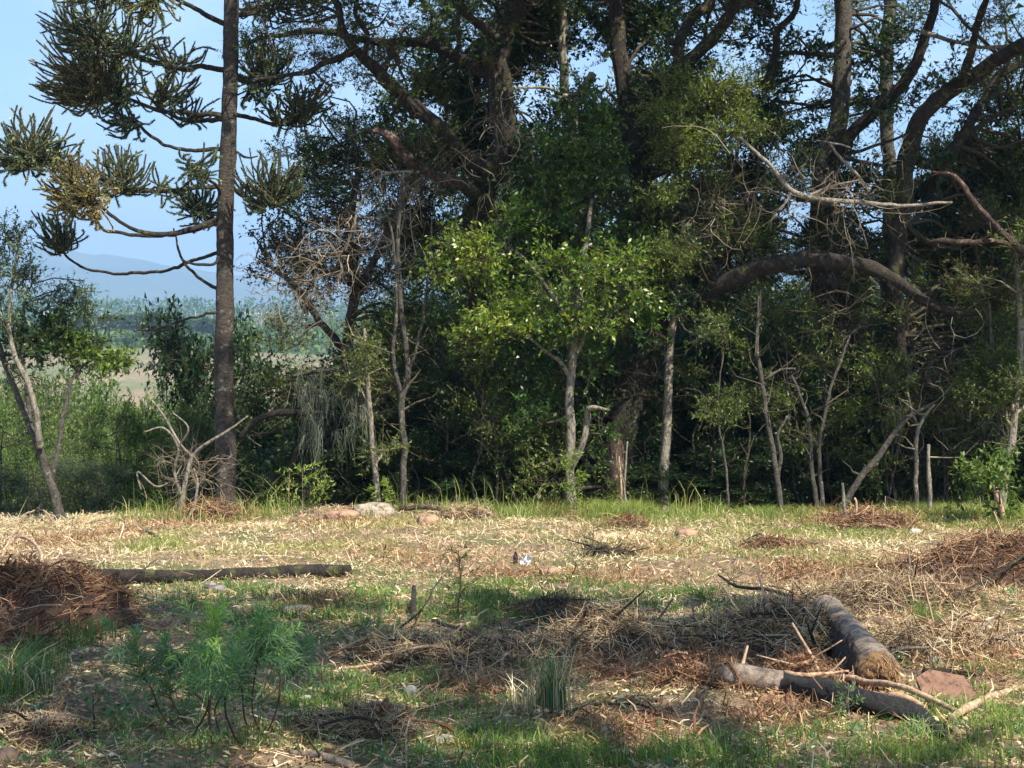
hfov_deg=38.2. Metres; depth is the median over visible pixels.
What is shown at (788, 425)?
thin sapling
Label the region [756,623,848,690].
needle heap
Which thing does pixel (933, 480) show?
olive shrub
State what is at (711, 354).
shade shrub
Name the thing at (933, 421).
thin sapling
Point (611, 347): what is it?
olive shrub
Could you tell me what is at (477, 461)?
thin sapling
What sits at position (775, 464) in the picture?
sapling
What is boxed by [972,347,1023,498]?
shade shrub
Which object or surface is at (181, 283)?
distant hills
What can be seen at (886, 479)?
thin sapling
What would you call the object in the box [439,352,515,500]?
thin sapling
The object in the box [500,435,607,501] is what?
shade shrub
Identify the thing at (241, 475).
green shrub
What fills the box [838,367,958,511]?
leaning stem
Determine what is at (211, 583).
stone
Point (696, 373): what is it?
thin sapling
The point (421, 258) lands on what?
forest tree
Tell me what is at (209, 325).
distant araucaria
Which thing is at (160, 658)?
feathery plant
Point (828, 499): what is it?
shade shrub
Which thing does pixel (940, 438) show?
thin sapling
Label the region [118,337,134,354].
distant araucaria
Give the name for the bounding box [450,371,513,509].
thin sapling
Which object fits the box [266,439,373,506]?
shade shrub
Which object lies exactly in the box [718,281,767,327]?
forest tree
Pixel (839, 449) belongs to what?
thin sapling
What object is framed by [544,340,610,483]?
shade shrub
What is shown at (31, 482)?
green shrub
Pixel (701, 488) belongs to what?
olive shrub
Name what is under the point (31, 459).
green shrub
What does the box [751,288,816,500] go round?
olive shrub
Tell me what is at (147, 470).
olive shrub
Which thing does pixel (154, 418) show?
green shrub
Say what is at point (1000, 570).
fallen branch
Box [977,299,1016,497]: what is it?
olive shrub
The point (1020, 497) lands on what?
shade shrub
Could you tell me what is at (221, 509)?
needle heap
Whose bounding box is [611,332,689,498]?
olive shrub
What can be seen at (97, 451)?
green shrub
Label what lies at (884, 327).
shade shrub
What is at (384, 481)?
seedling
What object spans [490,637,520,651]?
stone
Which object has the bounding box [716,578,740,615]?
fallen branch
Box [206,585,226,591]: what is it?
stone
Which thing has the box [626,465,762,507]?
shade shrub
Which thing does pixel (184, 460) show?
fan shrub
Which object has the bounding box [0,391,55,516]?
green shrub
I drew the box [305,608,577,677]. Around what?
brush heap
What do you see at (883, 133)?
slim tree
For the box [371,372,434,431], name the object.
shade shrub
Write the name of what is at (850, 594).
root heap
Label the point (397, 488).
shade shrub
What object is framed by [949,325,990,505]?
thin sapling
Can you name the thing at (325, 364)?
vine tangle
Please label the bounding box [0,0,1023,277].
sky
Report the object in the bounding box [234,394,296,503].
olive shrub
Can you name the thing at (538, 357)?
olive shrub
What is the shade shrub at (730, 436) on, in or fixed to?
on the ground at (134, 382)
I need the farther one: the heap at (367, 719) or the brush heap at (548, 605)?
the brush heap at (548, 605)
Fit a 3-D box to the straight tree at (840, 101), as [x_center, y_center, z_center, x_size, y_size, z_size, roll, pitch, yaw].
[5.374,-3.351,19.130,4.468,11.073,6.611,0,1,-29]
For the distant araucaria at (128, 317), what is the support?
on the ground at (134, 382)
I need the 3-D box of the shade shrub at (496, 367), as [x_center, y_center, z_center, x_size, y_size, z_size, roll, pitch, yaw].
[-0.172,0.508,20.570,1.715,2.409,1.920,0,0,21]
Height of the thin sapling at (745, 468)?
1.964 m
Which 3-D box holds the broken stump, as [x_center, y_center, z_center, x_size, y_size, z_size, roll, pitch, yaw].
[1.268,1.147,18.321,0.237,0.972,0.236,0,0,0]
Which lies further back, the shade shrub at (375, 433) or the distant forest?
the distant forest
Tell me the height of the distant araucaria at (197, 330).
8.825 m
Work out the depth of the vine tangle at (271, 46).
18.36 m
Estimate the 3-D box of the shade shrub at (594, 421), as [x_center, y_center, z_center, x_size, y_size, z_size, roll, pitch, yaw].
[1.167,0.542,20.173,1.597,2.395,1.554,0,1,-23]
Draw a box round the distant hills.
[0,246,926,328]
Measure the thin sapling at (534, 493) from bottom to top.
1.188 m
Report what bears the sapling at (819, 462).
on the ground at (134, 382)
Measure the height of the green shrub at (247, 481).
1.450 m
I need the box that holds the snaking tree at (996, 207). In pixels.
[857,0,1023,505]
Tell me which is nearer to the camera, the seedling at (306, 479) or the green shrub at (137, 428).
the seedling at (306, 479)
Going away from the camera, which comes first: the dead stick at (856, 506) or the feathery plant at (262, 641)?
the feathery plant at (262, 641)
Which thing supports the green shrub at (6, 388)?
on the ground at (134, 382)
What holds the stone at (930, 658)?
on the ground at (134, 382)
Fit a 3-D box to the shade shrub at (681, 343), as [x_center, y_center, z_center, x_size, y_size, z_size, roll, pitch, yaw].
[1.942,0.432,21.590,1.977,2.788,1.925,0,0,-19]
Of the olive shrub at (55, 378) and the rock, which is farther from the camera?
the olive shrub at (55, 378)
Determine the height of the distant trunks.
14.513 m
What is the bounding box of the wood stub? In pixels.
[410,585,416,619]
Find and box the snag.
[516,1,596,499]
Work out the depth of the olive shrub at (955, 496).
22.79 m
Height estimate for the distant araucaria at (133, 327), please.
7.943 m
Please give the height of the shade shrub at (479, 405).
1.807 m
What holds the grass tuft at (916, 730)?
on the ground at (134, 382)
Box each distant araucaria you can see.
[12,317,38,331]
[69,316,87,329]
[82,315,112,341]
[91,315,122,345]
[107,312,137,347]
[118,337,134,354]
[123,314,144,347]
[132,310,162,348]
[136,331,150,347]
[148,316,169,327]
[172,320,195,333]
[186,317,210,342]
[193,316,215,348]
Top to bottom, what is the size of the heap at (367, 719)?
0.324 m
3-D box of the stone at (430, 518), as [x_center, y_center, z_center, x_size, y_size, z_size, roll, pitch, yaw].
[-0.904,1.482,15.950,0.253,0.165,0.175,0,0,0]
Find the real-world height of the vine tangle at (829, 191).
2.141 m
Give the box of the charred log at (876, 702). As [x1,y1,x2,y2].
[706,661,951,745]
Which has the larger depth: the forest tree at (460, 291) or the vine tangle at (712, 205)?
the forest tree at (460, 291)
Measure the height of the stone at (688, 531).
0.161 m
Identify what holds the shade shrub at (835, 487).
on the ground at (134, 382)
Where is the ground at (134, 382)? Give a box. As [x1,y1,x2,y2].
[0,328,1023,767]
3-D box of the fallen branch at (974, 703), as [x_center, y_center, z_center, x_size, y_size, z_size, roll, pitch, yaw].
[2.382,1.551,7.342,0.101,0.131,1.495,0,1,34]
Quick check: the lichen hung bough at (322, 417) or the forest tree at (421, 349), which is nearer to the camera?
the lichen hung bough at (322, 417)
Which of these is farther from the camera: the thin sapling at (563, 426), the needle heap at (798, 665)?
the thin sapling at (563, 426)
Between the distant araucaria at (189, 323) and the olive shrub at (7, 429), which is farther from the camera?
the distant araucaria at (189, 323)
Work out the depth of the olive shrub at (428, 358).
22.20 m
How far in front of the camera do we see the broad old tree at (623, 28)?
19.23 m
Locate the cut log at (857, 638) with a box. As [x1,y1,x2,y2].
[813,594,904,691]
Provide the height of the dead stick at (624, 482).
0.902 m
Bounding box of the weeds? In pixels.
[0,575,1023,767]
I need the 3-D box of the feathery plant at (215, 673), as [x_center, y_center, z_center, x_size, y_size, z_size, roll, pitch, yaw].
[-1.184,1.204,6.040,0.485,0.703,1.419,0,0,-14]
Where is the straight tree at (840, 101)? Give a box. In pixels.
[710,0,1010,502]
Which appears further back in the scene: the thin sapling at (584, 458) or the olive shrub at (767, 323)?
the olive shrub at (767, 323)
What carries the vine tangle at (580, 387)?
on the ground at (134, 382)
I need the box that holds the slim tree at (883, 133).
[839,1,947,495]
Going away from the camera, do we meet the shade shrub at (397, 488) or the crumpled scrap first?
the crumpled scrap
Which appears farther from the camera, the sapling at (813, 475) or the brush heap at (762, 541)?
the sapling at (813, 475)
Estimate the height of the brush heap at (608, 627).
0.582 m
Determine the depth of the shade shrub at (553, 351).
20.20 m
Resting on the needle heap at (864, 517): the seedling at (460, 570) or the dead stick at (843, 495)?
the dead stick at (843, 495)
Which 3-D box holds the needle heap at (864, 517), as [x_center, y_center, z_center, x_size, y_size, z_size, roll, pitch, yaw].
[3.939,1.515,16.525,1.722,0.544,1.241,0,0,0]
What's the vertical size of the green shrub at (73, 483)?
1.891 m
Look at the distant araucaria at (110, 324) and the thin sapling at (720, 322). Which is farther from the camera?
the distant araucaria at (110, 324)
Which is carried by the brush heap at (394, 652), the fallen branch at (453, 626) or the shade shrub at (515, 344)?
the fallen branch at (453, 626)
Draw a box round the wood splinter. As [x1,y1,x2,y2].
[873,691,926,708]
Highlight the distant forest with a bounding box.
[0,292,394,354]
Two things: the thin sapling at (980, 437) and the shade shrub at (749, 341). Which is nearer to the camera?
the thin sapling at (980, 437)
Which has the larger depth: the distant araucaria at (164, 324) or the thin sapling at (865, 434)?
the distant araucaria at (164, 324)
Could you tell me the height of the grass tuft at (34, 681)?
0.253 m
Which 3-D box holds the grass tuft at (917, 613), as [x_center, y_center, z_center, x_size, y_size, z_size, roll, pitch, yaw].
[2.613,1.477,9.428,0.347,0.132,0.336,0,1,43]
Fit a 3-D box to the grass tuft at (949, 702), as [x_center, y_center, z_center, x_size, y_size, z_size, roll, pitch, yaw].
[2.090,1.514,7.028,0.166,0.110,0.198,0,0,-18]
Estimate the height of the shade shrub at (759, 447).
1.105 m
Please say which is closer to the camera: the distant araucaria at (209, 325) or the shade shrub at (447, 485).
the shade shrub at (447, 485)
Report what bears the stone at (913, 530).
on the ground at (134, 382)
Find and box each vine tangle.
[226,302,457,478]
[240,0,448,107]
[415,68,561,252]
[549,299,720,498]
[618,131,780,279]
[663,108,946,285]
[763,184,936,439]
[876,278,1023,481]
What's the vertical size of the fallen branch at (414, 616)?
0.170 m
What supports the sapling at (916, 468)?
on the ground at (134, 382)
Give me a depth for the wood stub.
9.64 m
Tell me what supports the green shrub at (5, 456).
on the ground at (134, 382)
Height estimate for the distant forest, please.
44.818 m
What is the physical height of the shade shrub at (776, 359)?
2.771 m
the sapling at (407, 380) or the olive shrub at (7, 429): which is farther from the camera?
the olive shrub at (7, 429)
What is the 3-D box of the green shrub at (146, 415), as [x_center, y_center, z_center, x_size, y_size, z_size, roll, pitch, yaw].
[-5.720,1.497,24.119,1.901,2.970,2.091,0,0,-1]
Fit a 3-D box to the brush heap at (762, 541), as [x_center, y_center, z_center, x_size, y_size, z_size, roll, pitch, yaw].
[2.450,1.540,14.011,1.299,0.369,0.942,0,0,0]
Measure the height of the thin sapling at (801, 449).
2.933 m
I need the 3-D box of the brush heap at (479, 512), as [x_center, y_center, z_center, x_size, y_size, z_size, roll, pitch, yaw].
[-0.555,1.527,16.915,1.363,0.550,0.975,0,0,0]
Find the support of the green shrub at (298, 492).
on the ground at (134, 382)
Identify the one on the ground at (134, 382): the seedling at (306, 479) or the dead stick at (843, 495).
the seedling at (306, 479)
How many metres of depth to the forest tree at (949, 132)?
25.45 m
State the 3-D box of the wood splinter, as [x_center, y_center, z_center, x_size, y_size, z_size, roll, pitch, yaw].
[1.792,1.506,7.165,0.092,0.074,0.462,0,1,-39]
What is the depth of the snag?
20.06 m
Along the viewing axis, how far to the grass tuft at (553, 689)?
7.03 m
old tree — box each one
[215,0,599,500]
[511,0,986,501]
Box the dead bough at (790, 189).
[739,136,951,210]
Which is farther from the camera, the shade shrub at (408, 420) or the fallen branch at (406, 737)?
the shade shrub at (408, 420)
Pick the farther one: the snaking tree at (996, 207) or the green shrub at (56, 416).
the green shrub at (56, 416)
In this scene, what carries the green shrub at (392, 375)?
on the ground at (134, 382)
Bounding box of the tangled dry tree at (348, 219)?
[233,76,496,502]
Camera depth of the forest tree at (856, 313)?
23.51 m
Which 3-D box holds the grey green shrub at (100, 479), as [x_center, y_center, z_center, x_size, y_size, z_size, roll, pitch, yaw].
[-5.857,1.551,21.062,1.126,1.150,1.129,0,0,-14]
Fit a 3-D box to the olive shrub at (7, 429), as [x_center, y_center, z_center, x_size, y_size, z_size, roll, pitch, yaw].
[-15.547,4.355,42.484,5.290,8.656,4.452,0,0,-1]
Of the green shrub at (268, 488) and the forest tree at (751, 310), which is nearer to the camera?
the forest tree at (751, 310)
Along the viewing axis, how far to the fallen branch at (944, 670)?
7.94 m
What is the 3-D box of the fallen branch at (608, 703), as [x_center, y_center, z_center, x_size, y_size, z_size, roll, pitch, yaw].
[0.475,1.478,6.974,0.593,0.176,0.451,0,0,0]
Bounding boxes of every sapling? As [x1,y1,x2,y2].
[319,315,411,501]
[384,170,445,510]
[409,399,467,499]
[438,331,564,506]
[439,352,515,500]
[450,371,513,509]
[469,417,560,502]
[471,383,511,502]
[491,376,599,499]
[517,424,565,501]
[555,425,598,499]
[629,215,727,509]
[637,355,761,506]
[678,353,740,507]
[686,298,760,510]
[722,362,777,511]
[727,279,799,510]
[727,287,850,505]
[756,325,807,505]
[769,348,871,504]
[773,290,875,507]
[781,320,864,506]
[783,360,833,507]
[830,375,883,503]
[839,330,921,504]
[842,304,963,508]
[856,388,918,509]
[875,370,994,504]
[888,392,934,506]
[914,339,994,498]
[920,341,985,503]
[921,326,971,501]
[935,257,1023,503]
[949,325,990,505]
[950,223,1023,505]
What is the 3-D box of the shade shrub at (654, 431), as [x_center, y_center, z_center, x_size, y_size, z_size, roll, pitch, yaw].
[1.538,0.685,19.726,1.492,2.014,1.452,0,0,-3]
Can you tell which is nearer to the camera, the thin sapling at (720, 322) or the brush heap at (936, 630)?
the brush heap at (936, 630)
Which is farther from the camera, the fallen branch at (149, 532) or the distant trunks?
the distant trunks
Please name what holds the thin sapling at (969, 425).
on the ground at (134, 382)
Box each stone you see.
[0,747,18,763]
[202,582,215,586]
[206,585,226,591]
[280,605,312,615]
[404,685,416,697]
[416,514,439,525]
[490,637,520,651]
[539,566,561,577]
[601,726,613,733]
[675,527,697,538]
[909,528,920,534]
[926,657,943,663]
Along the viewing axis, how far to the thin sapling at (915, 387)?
18.84 m
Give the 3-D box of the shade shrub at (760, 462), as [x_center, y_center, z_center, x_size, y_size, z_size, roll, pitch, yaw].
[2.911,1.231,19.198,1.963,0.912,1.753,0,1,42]
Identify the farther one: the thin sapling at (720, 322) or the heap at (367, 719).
the thin sapling at (720, 322)
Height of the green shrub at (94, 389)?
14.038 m
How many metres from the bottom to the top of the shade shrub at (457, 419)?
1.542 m
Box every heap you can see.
[0,544,172,641]
[0,603,96,655]
[0,693,132,754]
[154,492,282,521]
[216,696,456,749]
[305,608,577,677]
[412,499,512,522]
[483,582,609,628]
[511,590,751,667]
[562,536,650,559]
[594,503,658,531]
[625,639,778,695]
[654,573,895,664]
[705,528,819,550]
[738,552,1023,617]
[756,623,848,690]
[792,496,937,532]
[808,512,1023,590]
[832,583,1023,670]
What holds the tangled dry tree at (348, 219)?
on the ground at (134, 382)
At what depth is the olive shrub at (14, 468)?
24.17 m
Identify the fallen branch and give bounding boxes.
[1,527,42,566]
[12,509,56,533]
[140,530,161,540]
[184,494,200,522]
[288,722,354,767]
[364,686,453,767]
[399,577,441,629]
[432,613,520,653]
[508,600,589,630]
[551,681,678,721]
[713,562,794,597]
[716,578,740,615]
[921,638,976,676]
[943,555,1023,602]
[947,684,1023,720]
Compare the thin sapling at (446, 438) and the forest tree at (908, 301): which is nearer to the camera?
the thin sapling at (446, 438)
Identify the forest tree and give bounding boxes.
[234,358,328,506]
[373,301,461,381]
[378,97,568,320]
[419,123,614,343]
[438,264,607,500]
[456,235,622,441]
[503,66,708,298]
[562,258,712,430]
[599,265,797,435]
[603,46,738,499]
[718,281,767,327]
[726,264,879,346]
[782,254,880,484]
[858,270,958,492]
[903,237,1017,496]
[921,113,1006,295]
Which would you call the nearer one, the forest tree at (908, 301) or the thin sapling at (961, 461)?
the thin sapling at (961, 461)
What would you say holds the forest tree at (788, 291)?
on the ground at (134, 382)
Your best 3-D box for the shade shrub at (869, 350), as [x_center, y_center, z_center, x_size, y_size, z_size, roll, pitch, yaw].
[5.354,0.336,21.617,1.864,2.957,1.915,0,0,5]
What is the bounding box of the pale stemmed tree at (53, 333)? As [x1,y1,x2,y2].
[0,205,140,519]
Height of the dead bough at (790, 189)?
0.900 m
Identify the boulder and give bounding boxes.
[324,509,359,518]
[352,502,394,517]
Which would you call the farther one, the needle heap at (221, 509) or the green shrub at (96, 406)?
the green shrub at (96, 406)
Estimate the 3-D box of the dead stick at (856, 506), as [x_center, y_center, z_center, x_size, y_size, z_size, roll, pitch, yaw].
[3.813,1.458,16.418,0.047,0.401,0.040,0,0,0]
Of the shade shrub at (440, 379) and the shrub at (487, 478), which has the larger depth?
the shade shrub at (440, 379)
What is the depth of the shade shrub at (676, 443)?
20.44 m
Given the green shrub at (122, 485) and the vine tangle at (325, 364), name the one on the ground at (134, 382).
the green shrub at (122, 485)
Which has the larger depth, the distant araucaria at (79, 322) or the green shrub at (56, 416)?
the distant araucaria at (79, 322)
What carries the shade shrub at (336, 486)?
on the ground at (134, 382)
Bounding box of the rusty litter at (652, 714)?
[0,494,1023,767]
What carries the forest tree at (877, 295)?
on the ground at (134, 382)
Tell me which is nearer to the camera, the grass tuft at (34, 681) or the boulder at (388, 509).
the grass tuft at (34, 681)
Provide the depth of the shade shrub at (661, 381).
20.48 m
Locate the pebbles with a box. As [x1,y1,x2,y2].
[0,542,1023,767]
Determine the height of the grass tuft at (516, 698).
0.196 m
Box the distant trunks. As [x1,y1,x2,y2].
[0,308,360,328]
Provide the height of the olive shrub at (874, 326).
3.241 m
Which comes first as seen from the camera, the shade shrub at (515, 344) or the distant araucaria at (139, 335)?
the shade shrub at (515, 344)
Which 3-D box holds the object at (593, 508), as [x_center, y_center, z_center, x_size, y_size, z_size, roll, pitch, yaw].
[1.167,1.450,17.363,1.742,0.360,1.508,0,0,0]
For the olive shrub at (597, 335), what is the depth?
22.67 m
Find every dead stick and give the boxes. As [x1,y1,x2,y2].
[610,456,622,506]
[616,441,627,502]
[841,483,846,515]
[854,497,857,515]
[926,436,979,512]
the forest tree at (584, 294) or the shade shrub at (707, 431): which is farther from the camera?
the forest tree at (584, 294)
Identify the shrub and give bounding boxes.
[0,350,81,447]
[0,360,90,459]
[0,364,36,440]
[0,376,127,460]
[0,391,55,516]
[0,405,98,502]
[0,411,66,509]
[0,412,18,443]
[0,437,65,512]
[0,453,87,516]
[2,418,109,512]
[2,456,52,514]
[3,454,84,515]
[20,392,109,508]
[38,371,157,421]
[46,448,137,515]
[49,383,174,452]
[52,356,132,421]
[54,416,126,512]
[57,425,132,512]
[61,453,138,515]
[68,387,177,514]
[70,409,172,510]
[88,462,190,510]
[94,454,161,510]
[99,385,214,512]
[101,370,191,436]
[121,291,285,501]
[121,391,258,511]
[136,400,247,511]
[143,381,281,502]
[144,419,257,508]
[147,404,259,485]
[187,441,265,508]
[211,353,298,501]
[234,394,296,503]
[236,464,296,507]
[236,465,287,507]
[239,454,307,508]
[247,396,385,502]
[247,441,322,506]
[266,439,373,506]
[271,453,336,507]
[275,420,391,503]
[298,376,400,502]
[313,350,424,500]
[318,426,449,502]
[333,399,418,503]
[370,429,467,497]
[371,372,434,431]
[373,369,479,498]
[390,449,495,500]
[407,398,530,500]
[411,314,472,499]
[413,292,495,499]
[431,345,495,494]
[435,446,560,504]
[441,337,543,496]
[457,309,526,498]
[457,329,562,499]
[463,379,560,500]
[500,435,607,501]
[504,334,587,496]
[510,306,566,500]
[525,325,606,497]
[536,340,635,494]
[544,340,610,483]
[552,299,639,491]
[559,455,680,501]
[575,361,684,498]
[579,337,708,469]
[583,319,634,483]
[595,323,708,459]
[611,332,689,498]
[623,348,730,502]
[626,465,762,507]
[645,445,815,509]
[649,342,730,500]
[658,364,762,505]
[673,355,806,502]
[676,330,753,498]
[680,285,796,500]
[698,345,855,504]
[714,325,799,475]
[729,317,832,503]
[730,430,841,509]
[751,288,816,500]
[762,320,825,503]
[777,388,878,504]
[786,302,882,498]
[787,341,875,502]
[803,449,913,507]
[811,318,875,493]
[835,342,934,503]
[856,313,901,499]
[864,362,985,503]
[867,312,986,502]
[876,305,958,500]
[905,289,990,501]
[931,329,1015,500]
[933,436,1023,504]
[943,437,1023,522]
[952,411,1023,503]
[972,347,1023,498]
[976,432,1023,505]
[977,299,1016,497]
[985,401,1023,487]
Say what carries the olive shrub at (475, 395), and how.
on the ground at (134, 382)
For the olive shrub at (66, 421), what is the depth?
42.35 m
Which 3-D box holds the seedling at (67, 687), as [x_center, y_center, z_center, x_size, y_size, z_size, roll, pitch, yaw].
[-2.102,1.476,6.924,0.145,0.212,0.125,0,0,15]
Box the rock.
[916,669,976,702]
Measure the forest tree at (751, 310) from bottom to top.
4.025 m
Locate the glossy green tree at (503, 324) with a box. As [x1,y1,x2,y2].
[409,64,698,508]
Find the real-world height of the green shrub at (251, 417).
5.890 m
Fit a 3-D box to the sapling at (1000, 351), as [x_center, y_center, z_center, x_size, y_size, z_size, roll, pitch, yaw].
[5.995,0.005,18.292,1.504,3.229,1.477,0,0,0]
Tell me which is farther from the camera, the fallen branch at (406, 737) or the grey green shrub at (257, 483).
the grey green shrub at (257, 483)
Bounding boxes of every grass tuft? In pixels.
[0,630,99,706]
[75,610,127,634]
[473,676,537,712]
[509,638,589,718]
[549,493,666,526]
[690,475,803,506]
[879,711,947,739]
[898,606,945,623]
[939,696,961,712]
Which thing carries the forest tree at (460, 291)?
on the ground at (134, 382)
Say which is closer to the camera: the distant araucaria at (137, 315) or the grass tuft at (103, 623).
the grass tuft at (103, 623)
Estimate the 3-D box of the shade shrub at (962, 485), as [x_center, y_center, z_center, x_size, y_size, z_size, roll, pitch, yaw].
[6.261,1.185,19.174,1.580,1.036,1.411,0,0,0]
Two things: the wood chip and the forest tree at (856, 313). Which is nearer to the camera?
the wood chip
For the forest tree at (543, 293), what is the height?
4.203 m
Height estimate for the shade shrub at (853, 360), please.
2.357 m
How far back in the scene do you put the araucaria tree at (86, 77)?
18.48 m
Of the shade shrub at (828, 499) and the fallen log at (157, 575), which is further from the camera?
the shade shrub at (828, 499)
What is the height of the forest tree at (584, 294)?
4.961 m
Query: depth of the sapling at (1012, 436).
17.96 m
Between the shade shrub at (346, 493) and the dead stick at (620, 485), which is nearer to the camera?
the dead stick at (620, 485)
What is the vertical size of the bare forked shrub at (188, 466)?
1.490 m
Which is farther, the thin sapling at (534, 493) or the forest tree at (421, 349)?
the forest tree at (421, 349)
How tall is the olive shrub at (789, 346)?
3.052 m
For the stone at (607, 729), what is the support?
on the ground at (134, 382)
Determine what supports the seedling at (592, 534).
on the ground at (134, 382)
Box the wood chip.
[435,734,451,743]
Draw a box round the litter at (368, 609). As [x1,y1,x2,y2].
[0,497,1023,767]
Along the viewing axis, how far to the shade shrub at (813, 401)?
19.49 m
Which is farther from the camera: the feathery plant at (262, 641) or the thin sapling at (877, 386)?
the thin sapling at (877, 386)
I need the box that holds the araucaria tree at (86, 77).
[0,0,334,506]
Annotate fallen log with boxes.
[29,554,351,582]
[400,504,444,510]
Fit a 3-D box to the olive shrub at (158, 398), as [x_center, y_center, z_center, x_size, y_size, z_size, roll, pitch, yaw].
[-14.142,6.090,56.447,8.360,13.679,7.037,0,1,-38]
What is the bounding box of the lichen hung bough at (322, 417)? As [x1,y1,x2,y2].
[238,368,378,490]
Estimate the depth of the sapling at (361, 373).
18.40 m
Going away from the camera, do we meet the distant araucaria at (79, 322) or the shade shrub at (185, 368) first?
the shade shrub at (185, 368)
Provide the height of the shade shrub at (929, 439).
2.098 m
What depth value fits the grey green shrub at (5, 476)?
20.73 m
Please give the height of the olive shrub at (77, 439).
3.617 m
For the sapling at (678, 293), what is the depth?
18.94 m
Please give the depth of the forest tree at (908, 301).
24.08 m
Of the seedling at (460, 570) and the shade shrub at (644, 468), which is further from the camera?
the shade shrub at (644, 468)
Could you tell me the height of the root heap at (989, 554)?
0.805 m
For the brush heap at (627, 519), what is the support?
on the ground at (134, 382)
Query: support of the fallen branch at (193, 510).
on the ground at (134, 382)
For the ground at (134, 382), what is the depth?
10.35 m
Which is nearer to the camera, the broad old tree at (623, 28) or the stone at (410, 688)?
the stone at (410, 688)
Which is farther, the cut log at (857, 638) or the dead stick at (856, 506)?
the dead stick at (856, 506)
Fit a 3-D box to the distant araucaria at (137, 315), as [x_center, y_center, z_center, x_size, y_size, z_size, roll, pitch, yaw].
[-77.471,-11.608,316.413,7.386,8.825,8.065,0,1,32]
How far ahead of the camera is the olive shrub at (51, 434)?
37.29 m
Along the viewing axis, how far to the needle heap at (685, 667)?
7.68 m
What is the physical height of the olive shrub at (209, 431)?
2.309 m
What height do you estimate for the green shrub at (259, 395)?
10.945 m
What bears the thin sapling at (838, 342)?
on the ground at (134, 382)
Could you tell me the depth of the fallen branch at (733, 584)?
10.63 m
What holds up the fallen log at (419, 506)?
on the ground at (134, 382)
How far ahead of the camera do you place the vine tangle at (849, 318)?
19.50 m
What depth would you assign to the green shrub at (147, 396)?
43.03 m
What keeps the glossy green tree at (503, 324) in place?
on the ground at (134, 382)
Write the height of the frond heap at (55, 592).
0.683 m
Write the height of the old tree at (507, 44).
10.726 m
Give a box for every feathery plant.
[98,615,226,728]
[160,594,284,743]
[214,602,328,733]
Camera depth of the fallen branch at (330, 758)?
5.93 m
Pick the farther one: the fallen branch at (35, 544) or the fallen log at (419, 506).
the fallen log at (419, 506)
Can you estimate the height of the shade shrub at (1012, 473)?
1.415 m
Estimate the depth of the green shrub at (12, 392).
50.20 m
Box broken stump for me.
[605,437,623,503]
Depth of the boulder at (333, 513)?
17.27 m
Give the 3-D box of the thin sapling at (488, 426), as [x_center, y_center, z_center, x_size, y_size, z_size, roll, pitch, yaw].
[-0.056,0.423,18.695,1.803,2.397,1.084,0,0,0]
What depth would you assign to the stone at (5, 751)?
6.03 m
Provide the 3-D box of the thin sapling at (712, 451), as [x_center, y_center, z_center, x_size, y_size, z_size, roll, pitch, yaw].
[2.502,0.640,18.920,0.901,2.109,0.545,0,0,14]
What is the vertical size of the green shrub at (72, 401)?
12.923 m
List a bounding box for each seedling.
[49,678,80,716]
[269,461,335,513]
[362,476,394,502]
[435,544,481,610]
[556,449,598,517]
[584,524,600,548]
[827,680,865,715]
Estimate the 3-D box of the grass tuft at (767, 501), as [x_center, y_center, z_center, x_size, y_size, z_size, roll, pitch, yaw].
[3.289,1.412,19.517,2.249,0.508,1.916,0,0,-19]
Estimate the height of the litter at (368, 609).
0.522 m
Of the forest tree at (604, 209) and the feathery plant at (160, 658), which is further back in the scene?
the forest tree at (604, 209)
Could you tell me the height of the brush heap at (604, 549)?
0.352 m
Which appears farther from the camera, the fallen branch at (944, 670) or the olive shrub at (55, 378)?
the olive shrub at (55, 378)
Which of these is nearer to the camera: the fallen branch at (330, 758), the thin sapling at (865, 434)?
the fallen branch at (330, 758)
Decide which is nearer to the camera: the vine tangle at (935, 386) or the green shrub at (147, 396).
the vine tangle at (935, 386)
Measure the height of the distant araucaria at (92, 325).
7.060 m
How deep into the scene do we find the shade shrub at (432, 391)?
19.49 m
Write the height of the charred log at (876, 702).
0.175 m
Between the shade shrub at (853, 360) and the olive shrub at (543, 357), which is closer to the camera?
the shade shrub at (853, 360)
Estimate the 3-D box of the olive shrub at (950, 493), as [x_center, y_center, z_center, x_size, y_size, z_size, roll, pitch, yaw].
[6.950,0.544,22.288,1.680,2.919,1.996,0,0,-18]
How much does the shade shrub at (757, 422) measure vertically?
2.244 m
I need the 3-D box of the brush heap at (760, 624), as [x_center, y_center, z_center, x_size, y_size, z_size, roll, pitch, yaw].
[1.543,1.474,8.790,1.600,0.654,1.506,0,0,0]
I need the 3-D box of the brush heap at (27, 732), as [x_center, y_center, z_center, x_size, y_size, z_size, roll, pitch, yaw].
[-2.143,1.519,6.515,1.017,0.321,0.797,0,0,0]
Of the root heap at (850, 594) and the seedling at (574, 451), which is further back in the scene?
the seedling at (574, 451)
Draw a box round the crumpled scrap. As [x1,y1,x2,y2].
[513,552,530,564]
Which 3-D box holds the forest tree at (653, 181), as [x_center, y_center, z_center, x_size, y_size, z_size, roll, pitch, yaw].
[2.886,-2.058,27.901,3.629,8.868,4.287,0,0,16]
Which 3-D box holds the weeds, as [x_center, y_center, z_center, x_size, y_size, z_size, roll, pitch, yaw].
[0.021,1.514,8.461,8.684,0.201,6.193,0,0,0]
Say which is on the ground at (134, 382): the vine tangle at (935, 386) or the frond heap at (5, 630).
the frond heap at (5, 630)
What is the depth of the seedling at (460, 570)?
9.68 m
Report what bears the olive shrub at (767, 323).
on the ground at (134, 382)
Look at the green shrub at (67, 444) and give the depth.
34.77 m

